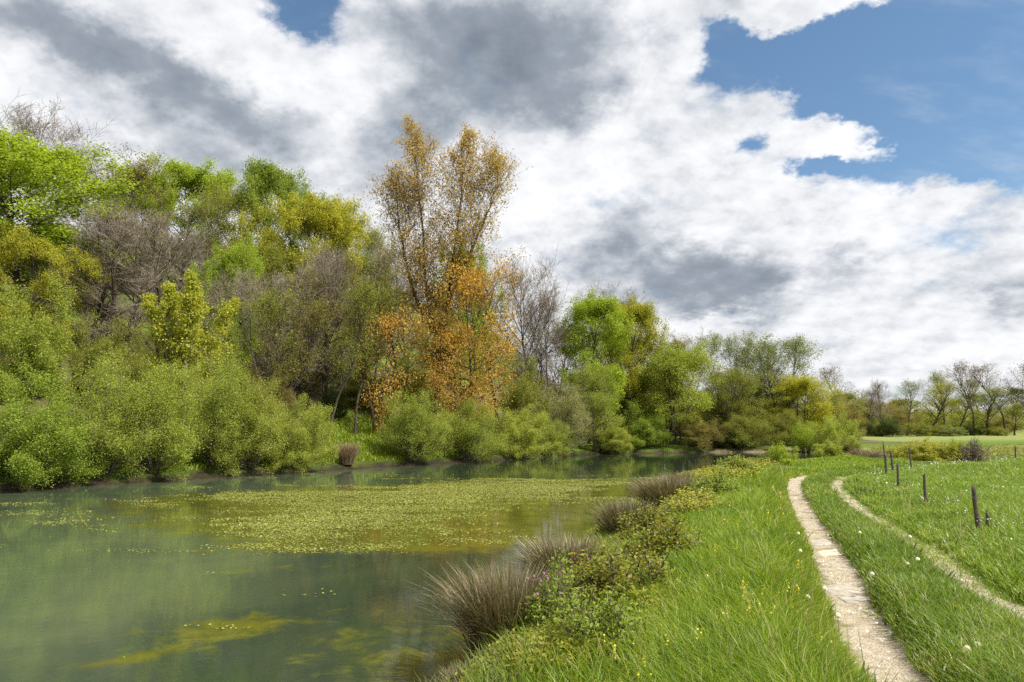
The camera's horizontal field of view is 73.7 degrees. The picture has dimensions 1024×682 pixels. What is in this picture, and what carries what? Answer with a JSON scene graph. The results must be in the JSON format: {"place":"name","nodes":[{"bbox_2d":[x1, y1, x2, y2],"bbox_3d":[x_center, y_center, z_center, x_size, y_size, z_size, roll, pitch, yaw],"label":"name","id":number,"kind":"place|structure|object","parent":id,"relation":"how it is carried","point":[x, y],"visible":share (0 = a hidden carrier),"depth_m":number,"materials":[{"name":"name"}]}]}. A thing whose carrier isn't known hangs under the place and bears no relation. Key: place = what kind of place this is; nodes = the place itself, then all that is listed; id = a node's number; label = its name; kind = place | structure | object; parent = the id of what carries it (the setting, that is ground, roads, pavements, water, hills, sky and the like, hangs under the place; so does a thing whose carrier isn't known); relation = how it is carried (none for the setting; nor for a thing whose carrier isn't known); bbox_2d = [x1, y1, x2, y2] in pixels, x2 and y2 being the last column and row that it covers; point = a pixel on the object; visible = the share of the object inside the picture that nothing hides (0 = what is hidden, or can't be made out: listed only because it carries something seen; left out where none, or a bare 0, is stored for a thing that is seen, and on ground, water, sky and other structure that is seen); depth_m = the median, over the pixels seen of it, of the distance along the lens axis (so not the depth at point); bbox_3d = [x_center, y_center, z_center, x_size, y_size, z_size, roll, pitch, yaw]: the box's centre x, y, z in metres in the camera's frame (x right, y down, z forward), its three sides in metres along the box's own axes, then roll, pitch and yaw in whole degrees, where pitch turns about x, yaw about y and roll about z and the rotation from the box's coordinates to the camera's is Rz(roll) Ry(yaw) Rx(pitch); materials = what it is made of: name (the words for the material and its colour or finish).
{"place":"outdoors","nodes":[
{"label":"outdoors","id":0,"kind":"place"},
{"bbox_2d":[0,452,831,681],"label":"water","id":1,"kind":"structure","parent":0,"point":[70,611],"depth_m":13.15,"materials":[{"name":"liquid"}]},
{"bbox_2d":[0,473,653,628],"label":"floating weed","id":2,"kind":"object","parent":1,"relation":"on","point":[519,492],"visible":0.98,"depth_m":25.15,"materials":[{"name":"plant"}]},
{"bbox_2d":[0,235,1023,679],"bbox_3d":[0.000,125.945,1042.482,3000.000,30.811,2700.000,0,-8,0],"label":"ground","id":3,"kind":"structure","parent":0,"point":[316,395],"depth_m":67.85,"materials":[{"name":"plant"}]},
{"bbox_2d":[0,271,84,406],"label":"thicket bush","id":4,"kind":"object","parent":3,"relation":"on","point":[33,348],"visible":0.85,"depth_m":44.69,"materials":[{"name":"green plant"}]},
{"bbox_2d":[0,367,111,488],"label":"willow bush","id":5,"kind":"object","parent":3,"relation":"on","point":[32,444],"visible":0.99,"depth_m":31.76,"materials":[{"name":"green plant"}]},
{"bbox_2d":[0,218,113,347],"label":"hawthorn tree","id":6,"kind":"object","parent":3,"relation":"on","point":[31,248],"visible":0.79,"depth_m":52.98,"materials":[{"name":"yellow plant"}]},
{"bbox_2d":[0,90,124,238],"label":"bare tree","id":7,"kind":"object","parent":3,"relation":"on","point":[23,126],"visible":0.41,"depth_m":81.78,"materials":[{"name":"grey plant"}]},
{"bbox_2d":[0,122,145,316],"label":"oak tree","id":8,"kind":"object","parent":3,"relation":"on","point":[36,166],"visible":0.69,"depth_m":58.18,"materials":[{"name":"green plant"}]},
{"bbox_2d":[48,308,148,404],"bbox_3d":[-29.458,1.155,48.878,6.145,7.446,6.122,5,-9,-35],"label":"thicket bush","id":9,"kind":"object","parent":3,"relation":"on","point":[101,347],"visible":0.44,"depth_m":48.36,"materials":[{"name":"green plant"}]},
{"bbox_2d":[57,184,151,348],"bbox_3d":[-36.260,-5.866,60.007,7.739,14.754,11.087,2,-8,-16],"label":"bare tree","id":10,"kind":"object","parent":3,"relation":"on","point":[102,298],"visible":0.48,"depth_m":59.22,"materials":[{"name":"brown plant"}]},
{"bbox_2d":[47,342,169,474],"bbox_3d":[-21.027,3.511,35.803,6.482,6.921,6.619,2,-8,-12],"label":"willow bush","id":11,"kind":"object","parent":3,"relation":"on","point":[103,432],"visible":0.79,"depth_m":35.17,"materials":[{"name":"green plant"}]},
{"bbox_2d":[58,142,176,323],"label":"budding tree","id":12,"kind":"object","parent":3,"relation":"on","point":[137,171],"visible":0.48,"depth_m":71.56,"materials":[{"name":"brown plant"}]},
{"bbox_2d":[14,196,225,358],"bbox_3d":[-32.940,-4.452,57.450,15.718,15.983,13.477,-5,-9,35],"label":"bare tree","id":13,"kind":"object","parent":3,"relation":"on","point":[149,285],"visible":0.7,"depth_m":57.35,"materials":[{"name":"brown plant"}]},
{"bbox_2d":[77,213,183,347],"bbox_3d":[-35.290,-4.960,63.331,9.093,12.889,13.026,2,-8,-16],"label":"tree","id":14,"kind":"object","parent":3,"relation":"on","point":[140,283],"visible":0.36,"depth_m":62.55,"materials":[{"name":"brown plant"}]},
{"bbox_2d":[104,165,180,300],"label":"oak tree","id":15,"kind":"object","parent":3,"relation":"on","point":[158,179],"visible":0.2,"depth_m":82.44,"materials":[{"name":"green plant"}]},
{"bbox_2d":[84,356,216,481],"bbox_3d":[-19.968,4.151,37.978,7.370,7.192,6.250,-7,-10,41],"label":"willow bush","id":16,"kind":"object","parent":3,"relation":"on","point":[172,447],"visible":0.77,"depth_m":37.03,"materials":[{"name":"green plant"}]},
{"bbox_2d":[121,316,180,403],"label":"thicket bush","id":17,"kind":"object","parent":3,"relation":"on","point":[139,331],"visible":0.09,"depth_m":51.44,"materials":[{"name":"green plant"}]},
{"bbox_2d":[128,221,229,332],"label":"tree","id":18,"kind":"object","parent":3,"relation":"on","point":[198,248],"visible":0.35,"depth_m":65.52,"materials":[{"name":"brown plant"}]},
{"bbox_2d":[131,269,242,422],"bbox_3d":[-21.684,1.061,45.231,5.257,11.136,6.157,-4,-9,31],"label":"young poplar","id":19,"kind":"object","parent":3,"relation":"on","point":[187,344],"visible":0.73,"depth_m":44.53,"materials":[{"name":"green plant"}]},
{"bbox_2d":[135,147,240,293],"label":"oak tree","id":20,"kind":"object","parent":3,"relation":"on","point":[186,174],"visible":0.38,"depth_m":86.67,"materials":[{"name":"green plant"}]},
{"bbox_2d":[179,172,268,292],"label":"ash tree","id":21,"kind":"object","parent":3,"relation":"on","point":[230,207],"visible":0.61,"depth_m":80.13,"materials":[{"name":"green plant"}]},
{"bbox_2d":[174,348,275,468],"bbox_3d":[-17.710,3.993,41.144,6.388,7.367,6.256,1,-8,-11],"label":"willow bush","id":22,"kind":"object","parent":3,"relation":"on","point":[223,414],"visible":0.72,"depth_m":40.40,"materials":[{"name":"green plant"}]},
{"bbox_2d":[179,228,270,375],"bbox_3d":[-25.928,-2.770,62.365,7.963,15.236,8.097,1,-8,-4],"label":"maple tree","id":23,"kind":"object","parent":3,"relation":"on","point":[234,257],"visible":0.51,"depth_m":61.41,"materials":[{"name":"green plant"}]},
{"bbox_2d":[198,318,254,408],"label":"thicket bush","id":24,"kind":"object","parent":3,"relation":"on","point":[234,350],"visible":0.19,"depth_m":53.21,"materials":[{"name":"green plant"}]},
{"bbox_2d":[188,371,291,476],"bbox_3d":[-16.310,5.163,42.918,6.398,6.420,7.545,-3,-8,24],"label":"willow bush","id":25,"kind":"object","parent":3,"relation":"on","point":[262,445],"visible":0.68,"depth_m":41.80,"materials":[{"name":"green plant"}]},
{"bbox_2d":[201,231,296,363],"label":"tree","id":26,"kind":"object","parent":3,"relation":"on","point":[270,255],"visible":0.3,"depth_m":73.12,"materials":[{"name":"green plant"}]},
{"bbox_2d":[198,259,330,397],"bbox_3d":[-21.464,0.046,57.321,11.537,13.668,9.893,-7,-10,43],"label":"bare tree","id":27,"kind":"object","parent":3,"relation":"on","point":[282,285],"visible":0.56,"depth_m":57.42,"materials":[{"name":"brown plant"}]},
{"bbox_2d":[239,357,298,430],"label":"thicket bush","id":28,"kind":"object","parent":3,"relation":"on","point":[286,397],"visible":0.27,"depth_m":51.80,"materials":[{"name":"green plant"}]},
{"bbox_2d":[235,152,313,341],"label":"oak tree","id":29,"kind":"object","parent":3,"relation":"on","point":[265,178],"visible":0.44,"depth_m":83.52,"materials":[{"name":"green plant"}]},
{"bbox_2d":[241,283,317,418],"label":"slim tree","id":30,"kind":"object","parent":3,"relation":"on","point":[273,304],"visible":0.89,"depth_m":53.64,"materials":[{"name":"green plant"}]},
{"bbox_2d":[47,410,528,471],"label":"slope grass","id":31,"kind":"structure","parent":3,"relation":"on","point":[368,435],"depth_m":55.66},
{"bbox_2d":[244,305,340,390],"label":"thicket bush","id":32,"kind":"object","parent":3,"relation":"on","point":[311,380],"visible":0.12,"depth_m":69.33,"materials":[{"name":"green plant"}]},
{"bbox_2d":[247,389,340,473],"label":"willow bush","id":33,"kind":"object","parent":3,"relation":"on","point":[309,440],"visible":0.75,"depth_m":44.64,"materials":[{"name":"green plant"}]},
{"bbox_2d":[223,189,377,347],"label":"oak tree","id":34,"kind":"object","parent":3,"relation":"on","point":[316,215],"visible":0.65,"depth_m":77.22,"materials":[{"name":"green plant"}]},
{"bbox_2d":[272,292,346,391],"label":"slim tree","id":35,"kind":"object","parent":3,"relation":"on","point":[321,306],"visible":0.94,"depth_m":53.86,"materials":[{"name":"green plant"}]},
{"bbox_2d":[279,228,366,406],"bbox_3d":[-16.842,-1.489,63.503,9.147,16.254,10.667,-3,-8,21],"label":"tree","id":36,"kind":"object","parent":3,"relation":"on","point":[338,270],"visible":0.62,"depth_m":63.24,"materials":[{"name":"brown plant"}]},
{"bbox_2d":[319,377,349,418],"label":"thicket bush","id":37,"kind":"object","parent":3,"relation":"on","point":[341,409],"visible":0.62,"depth_m":62.37,"materials":[{"name":"green plant"}]},
{"bbox_2d":[293,258,376,397],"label":"budding tree","id":38,"kind":"object","parent":3,"relation":"on","point":[299,309],"visible":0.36,"depth_m":66.89,"materials":[{"name":"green plant"}]},
{"bbox_2d":[320,276,384,431],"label":"slim tree","id":39,"kind":"object","parent":3,"relation":"on","point":[362,304],"visible":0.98,"depth_m":56.81,"materials":[{"name":"green plant"}]},
{"bbox_2d":[327,269,393,431],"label":"slim tree","id":40,"kind":"object","parent":3,"relation":"on","point":[363,361],"visible":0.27,"depth_m":62.94,"materials":[{"name":"green plant"}]},
{"bbox_2d":[323,241,405,386],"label":"tree","id":41,"kind":"object","parent":3,"relation":"on","point":[367,267],"visible":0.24,"depth_m":80.93,"materials":[{"name":"green plant"}]},
{"bbox_2d":[332,373,398,408],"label":"thicket bush","id":42,"kind":"object","parent":3,"relation":"on","point":[352,393],"visible":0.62,"depth_m":71.12,"materials":[{"name":"green plant"}]},
{"bbox_2d":[338,279,411,435],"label":"slim tree","id":43,"kind":"object","parent":3,"relation":"on","point":[386,303],"visible":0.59,"depth_m":61.41,"materials":[{"name":"green plant"}]},
{"bbox_2d":[352,215,414,380],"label":"ash tree","id":44,"kind":"object","parent":3,"relation":"on","point":[375,238],"visible":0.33,"depth_m":90.75,"materials":[{"name":"grey plant"}]},
{"bbox_2d":[347,296,420,433],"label":"maple tree","id":45,"kind":"object","parent":3,"relation":"on","point":[387,324],"visible":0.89,"depth_m":60.52,"materials":[{"name":"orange plant"}]},
{"bbox_2d":[361,235,422,374],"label":"bare tree","id":46,"kind":"object","parent":3,"relation":"on","point":[393,267],"visible":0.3,"depth_m":82.83,"materials":[{"name":"brown plant"}]},
{"bbox_2d":[343,269,454,379],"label":"tree","id":47,"kind":"object","parent":3,"relation":"on","point":[405,304],"visible":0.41,"depth_m":79.58,"materials":[{"name":"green plant"}]},
{"bbox_2d":[371,384,456,461],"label":"willow bush","id":48,"kind":"object","parent":3,"relation":"on","point":[415,431],"visible":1,"depth_m":53.79,"materials":[{"name":"green plant"}]},
{"bbox_2d":[374,339,454,418],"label":"thicket bush","id":49,"kind":"object","parent":3,"relation":"on","point":[407,370],"visible":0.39,"depth_m":71.46,"materials":[{"name":"green plant"}]},
{"bbox_2d":[361,113,526,415],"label":"poplar tree","id":50,"kind":"object","parent":3,"relation":"on","point":[494,165],"visible":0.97,"depth_m":67.36,"materials":[{"name":"orange plant"}]},
{"bbox_2d":[398,306,516,447],"bbox_3d":[-5.604,3.712,64.771,10.480,13.073,11.951,5,-9,-33],"label":"maple tree","id":51,"kind":"object","parent":3,"relation":"on","point":[453,342],"visible":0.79,"depth_m":63.62,"materials":[{"name":"orange plant"}]},
{"bbox_2d":[412,393,512,461],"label":"willow bush","id":52,"kind":"object","parent":3,"relation":"on","point":[472,430],"visible":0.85,"depth_m":59.24,"materials":[{"name":"green plant"}]},
{"bbox_2d":[396,241,530,443],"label":"maple tree","id":53,"kind":"object","parent":3,"relation":"on","point":[467,289],"visible":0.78,"depth_m":66.26,"materials":[{"name":"orange plant"}]},
{"bbox_2d":[431,226,510,418],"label":"oak tree","id":54,"kind":"object","parent":3,"relation":"on","point":[478,323],"visible":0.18,"depth_m":83.57,"materials":[{"name":"orange plant"}]},
{"bbox_2d":[455,282,534,425],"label":"tree","id":55,"kind":"object","parent":3,"relation":"on","point":[496,414],"visible":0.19,"depth_m":87.50,"materials":[{"name":"orange plant"}]},
{"bbox_2d":[410,554,597,657],"bbox_3d":[-0.041,2.979,7.568,2.413,1.096,2.435,1,-8,-8],"label":"rush clump","id":56,"kind":"object","parent":3,"relation":"on","point":[482,609],"visible":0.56,"depth_m":7.30,"materials":[{"name":"plant"}]},
{"bbox_2d":[490,349,553,438],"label":"thicket bush","id":57,"kind":"object","parent":3,"relation":"on","point":[521,399],"visible":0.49,"depth_m":76.92,"materials":[{"name":"green plant"}]},
{"bbox_2d":[463,245,583,394],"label":"bare tree","id":58,"kind":"object","parent":3,"relation":"on","point":[522,299],"visible":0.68,"depth_m":84.70,"materials":[{"name":"grey plant"}]},
{"bbox_2d":[487,403,564,459],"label":"willow bush","id":59,"kind":"object","parent":3,"relation":"on","point":[527,436],"visible":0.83,"depth_m":66.80,"materials":[{"name":"green plant"}]},
{"bbox_2d":[506,280,583,423],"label":"bare tree","id":60,"kind":"object","parent":3,"relation":"on","point":[553,306],"visible":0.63,"depth_m":83.34,"materials":[{"name":"grey plant"}]},
{"bbox_2d":[526,409,575,456],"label":"willow bush","id":61,"kind":"object","parent":3,"relation":"on","point":[559,438],"visible":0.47,"depth_m":72.19,"materials":[{"name":"green plant"}]},
{"bbox_2d":[515,552,594,636],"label":"flowering plant","id":62,"kind":"object","parent":3,"relation":"on","point":[555,604],"visible":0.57,"depth_m":6.97,"materials":[{"name":"green plant"}]},
{"bbox_2d":[496,531,631,582],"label":"rush clump","id":63,"kind":"object","parent":3,"relation":"on","point":[542,553],"visible":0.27,"depth_m":9.50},
{"bbox_2d":[537,378,594,450],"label":"willow bush","id":64,"kind":"object","parent":3,"relation":"on","point":[573,411],"visible":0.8,"depth_m":76.33,"materials":[{"name":"green plant"}]},
{"bbox_2d":[555,356,625,451],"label":"alder tree","id":65,"kind":"object","parent":3,"relation":"on","point":[588,374],"visible":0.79,"depth_m":80.05,"materials":[{"name":"green plant"}]},
{"bbox_2d":[556,286,639,442],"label":"maple tree","id":66,"kind":"object","parent":3,"relation":"on","point":[589,311],"visible":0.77,"depth_m":84.77,"materials":[{"name":"green plant"}]},
{"bbox_2d":[549,576,662,666],"bbox_3d":[0.849,2.556,6.060,0.980,0.734,1.101,1,-8,-9],"label":"leafy plant","id":67,"kind":"object","parent":3,"relation":"on","point":[583,625],"visible":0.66,"depth_m":6.03,"materials":[{"name":"green plant"}]},
{"bbox_2d":[585,413,637,453],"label":"willow bush","id":68,"kind":"object","parent":3,"relation":"on","point":[606,440],"visible":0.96,"depth_m":79.97,"materials":[{"name":"green plant"}]},
{"bbox_2d":[413,457,815,681],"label":"sedge","id":69,"kind":"object","parent":3,"relation":"on","point":[467,657],"visible":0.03,"depth_m":6.08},
{"bbox_2d":[563,540,685,608],"bbox_3d":[1.225,2.697,7.793,1.337,0.876,1.501,1,-8,-6],"label":"leafy plant","id":70,"kind":"object","parent":3,"relation":"on","point":[596,573],"visible":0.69,"depth_m":7.64,"materials":[{"name":"green plant"}]},
{"bbox_2d":[579,495,675,534],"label":"rush clump","id":71,"kind":"object","parent":3,"relation":"on","point":[608,521],"visible":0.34,"depth_m":13.10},
{"bbox_2d":[602,294,669,419],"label":"maple tree","id":72,"kind":"object","parent":3,"relation":"on","point":[645,316],"visible":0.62,"depth_m":90.04,"materials":[{"name":"green plant"}]},
{"bbox_2d":[616,399,673,448],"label":"pond bush","id":73,"kind":"object","parent":3,"relation":"on","point":[646,432],"visible":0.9,"depth_m":85.94,"materials":[{"name":"green plant"}]},
{"bbox_2d":[608,500,698,543],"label":"leafy plant","id":74,"kind":"object","parent":3,"relation":"on","point":[643,519],"visible":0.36,"depth_m":11.30,"materials":[{"name":"green plant"}]},
{"bbox_2d":[615,473,698,506],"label":"rush clump","id":75,"kind":"object","parent":3,"relation":"on","point":[655,489],"visible":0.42,"depth_m":16.90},
{"bbox_2d":[608,507,705,568],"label":"leafy plant","id":76,"kind":"object","parent":3,"relation":"on","point":[670,536],"visible":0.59,"depth_m":9.02,"materials":[{"name":"green plant"}]},
{"bbox_2d":[451,451,867,681],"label":"bank herbs","id":77,"kind":"object","parent":3,"relation":"on","point":[559,641],"visible":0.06,"depth_m":6.15,"materials":[{"name":"green plant"}]},
{"bbox_2d":[619,337,728,444],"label":"alder tree","id":78,"kind":"object","parent":3,"relation":"on","point":[669,361],"visible":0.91,"depth_m":89.04,"materials":[{"name":"green plant"}]},
{"bbox_2d":[444,451,936,681],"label":"bank grass","id":79,"kind":"structure","parent":3,"relation":"on","point":[780,533],"depth_m":6.05,"materials":[{"name":"plant"}]},
{"bbox_2d":[656,484,734,516],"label":"leafy plant","id":80,"kind":"object","parent":3,"relation":"on","point":[692,502],"visible":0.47,"depth_m":13.13,"materials":[{"name":"green plant"}]},
{"bbox_2d":[673,416,731,449],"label":"pond bush","id":81,"kind":"object","parent":3,"relation":"on","point":[696,436],"visible":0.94,"depth_m":87.54,"materials":[{"name":"green plant"}]},
{"bbox_2d":[681,466,743,496],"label":"leafy plant","id":82,"kind":"object","parent":3,"relation":"on","point":[716,485],"visible":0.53,"depth_m":16.06,"materials":[{"name":"green plant"}]},
{"bbox_2d":[689,329,762,422],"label":"ash tree","id":83,"kind":"object","parent":3,"relation":"on","point":[715,342],"visible":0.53,"depth_m":103.86,"materials":[{"name":"green plant"}]},
{"bbox_2d":[684,362,772,435],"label":"alder tree","id":84,"kind":"object","parent":3,"relation":"on","point":[746,383],"visible":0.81,"depth_m":93.42,"materials":[{"name":"green plant"}]},
{"bbox_2d":[726,339,786,436],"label":"willow tree","id":85,"kind":"object","parent":3,"relation":"on","point":[756,369],"visible":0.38,"depth_m":104.94,"materials":[{"name":"green plant"}]},
{"bbox_2d":[720,404,797,448],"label":"pond bush","id":86,"kind":"object","parent":3,"relation":"on","point":[752,427],"visible":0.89,"depth_m":88.89,"materials":[{"name":"green plant"}]},
{"bbox_2d":[736,331,828,439],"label":"willow tree","id":87,"kind":"object","parent":3,"relation":"on","point":[791,345],"visible":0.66,"depth_m":100.34,"materials":[{"name":"green plant"}]},
{"bbox_2d":[547,477,1023,681],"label":"weeds","id":88,"kind":"object","parent":3,"relation":"on","point":[833,534],"visible":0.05,"depth_m":7.35,"materials":[{"name":"green plant"}]},
{"bbox_2d":[767,408,811,446],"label":"pond bush","id":89,"kind":"object","parent":3,"relation":"on","point":[782,428],"visible":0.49,"depth_m":91.82,"materials":[{"name":"green plant"}]},
{"bbox_2d":[556,463,1023,681],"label":"grass stalks","id":90,"kind":"object","parent":3,"relation":"on","point":[908,506],"depth_m":5.84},
{"bbox_2d":[755,371,848,434],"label":"alder tree","id":91,"kind":"object","parent":3,"relation":"on","point":[798,387],"visible":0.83,"depth_m":96.12,"materials":[{"name":"green plant"}]},
{"bbox_2d":[785,421,820,452],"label":"pond bush","id":92,"kind":"object","parent":3,"relation":"on","point":[801,435],"visible":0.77,"depth_m":87.05,"materials":[{"name":"green plant"}]},
{"bbox_2d":[806,411,863,451],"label":"pond bush","id":93,"kind":"object","parent":3,"relation":"on","point":[828,429],"visible":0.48,"depth_m":82.61,"materials":[{"name":"green plant"}]},
{"bbox_2d":[796,455,1023,681],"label":"ridge grass","id":94,"kind":"structure","parent":3,"relation":"on","point":[943,647],"depth_m":6.34,"materials":[{"name":"plant"}]},
{"bbox_2d":[911,380,960,428],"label":"tree","id":95,"kind":"object","parent":3,"relation":"on","point":[945,388],"visible":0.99,"depth_m":155.12,"materials":[{"name":"green plant"}]},
{"bbox_2d":[906,435,969,461],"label":"scrub bush","id":96,"kind":"object","parent":3,"relation":"on","point":[929,451],"visible":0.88,"depth_m":41.09,"materials":[{"name":"green plant"}]},
{"bbox_2d":[957,360,1016,435],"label":"tree","id":97,"kind":"object","parent":3,"relation":"on","point":[979,379],"visible":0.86,"depth_m":152.03,"materials":[{"name":"green plant"}]},
{"bbox_2d":[963,385,1023,435],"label":"tree","id":98,"kind":"object","parent":3,"relation":"on","point":[989,407],"visible":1,"depth_m":146.57,"materials":[{"name":"green plant"}]},
{"bbox_2d":[0,0,1023,411],"label":"sky","id":99,"kind":"structure","parent":0,"point":[847,176],"materials":[{"name":"white"}]},
{"bbox_2d":[786,475,935,681],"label":"track","id":100,"kind":"structure","parent":0,"point":[894,647],"depth_m":6.61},
{"bbox_2d":[832,477,1023,618],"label":"track","id":101,"kind":"structure","parent":0,"point":[1012,605],"depth_m":8.71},
{"bbox_2d":[835,443,1023,463],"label":"meadow grass","id":102,"kind":"structure","parent":0,"point":[995,451],"depth_m":58.75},
{"bbox_2d":[836,457,1023,613],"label":"meadow grass","id":103,"kind":"structure","parent":0,"point":[987,557],"depth_m":13.14,"materials":[{"name":"plant"}]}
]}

